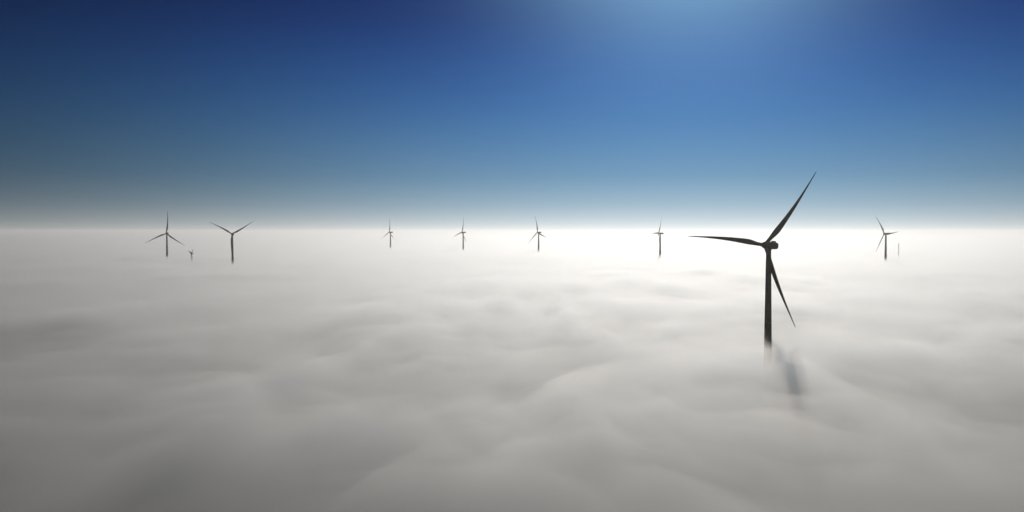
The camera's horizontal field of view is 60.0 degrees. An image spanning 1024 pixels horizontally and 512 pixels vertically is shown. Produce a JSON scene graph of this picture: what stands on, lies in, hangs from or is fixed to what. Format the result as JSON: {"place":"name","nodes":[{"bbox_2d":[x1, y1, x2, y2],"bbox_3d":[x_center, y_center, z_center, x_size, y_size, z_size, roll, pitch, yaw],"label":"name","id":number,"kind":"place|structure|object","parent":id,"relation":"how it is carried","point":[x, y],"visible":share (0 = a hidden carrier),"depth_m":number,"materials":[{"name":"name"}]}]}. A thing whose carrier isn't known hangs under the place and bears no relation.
{"place":"outdoors","nodes":[
{"label":"outdoors","id":0,"kind":"place"},
{"bbox_2d":[0,232,1023,511],"bbox_3d":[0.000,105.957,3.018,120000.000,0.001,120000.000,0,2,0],"label":"ground","id":1,"kind":"structure","parent":0,"point":[428,372],"depth_m":663.36,"materials":[{"name":"white"}]},
{"bbox_2d":[146,211,183,279],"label":"wind turbine","id":2,"kind":"object","parent":1,"relation":"on","point":[167,270],"visible":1,"depth_m":1898.52,"materials":[{"name":"paint"}]},
{"bbox_2d":[210,221,252,289],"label":"wind turbine","id":3,"kind":"object","parent":1,"relation":"on","point":[232,269],"visible":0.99,"depth_m":1589.08,"materials":[{"name":"paint"}]},
{"bbox_2d":[385,218,394,262],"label":"wind turbine","id":4,"kind":"object","parent":1,"relation":"on","point":[390,242],"visible":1,"depth_m":2947.91,"materials":[{"name":"paint"}]},
{"bbox_2d":[455,218,466,265],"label":"wind turbine","id":5,"kind":"object","parent":1,"relation":"on","point":[462,232],"visible":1,"depth_m":2648.60,"materials":[{"name":"paint"}]},
{"bbox_2d":[529,217,544,268],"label":"wind turbine","id":6,"kind":"object","parent":1,"relation":"on","point":[538,246],"visible":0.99,"depth_m":2448.56,"materials":[{"name":"paint"}]},
{"bbox_2d":[652,223,663,277],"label":"wind turbine","id":7,"kind":"object","parent":1,"relation":"on","point":[659,234],"visible":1,"depth_m":1999.04,"materials":[{"name":"paint"}]},
{"bbox_2d":[688,172,815,434],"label":"wind turbine","id":8,"kind":"object","parent":1,"relation":"on","point":[767,245],"visible":1,"depth_m":459.85,"materials":[{"name":"paint"}]},
{"bbox_2d":[876,219,895,284],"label":"wind turbine","id":9,"kind":"object","parent":1,"relation":"on","point":[885,266],"visible":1,"depth_m":1719.10,"materials":[{"name":"paint"}]},
{"bbox_2d":[0,0,1023,231],"label":"sky","id":10,"kind":"structure","parent":0,"point":[116,115],"materials":[{"name":"blue"}]}
]}

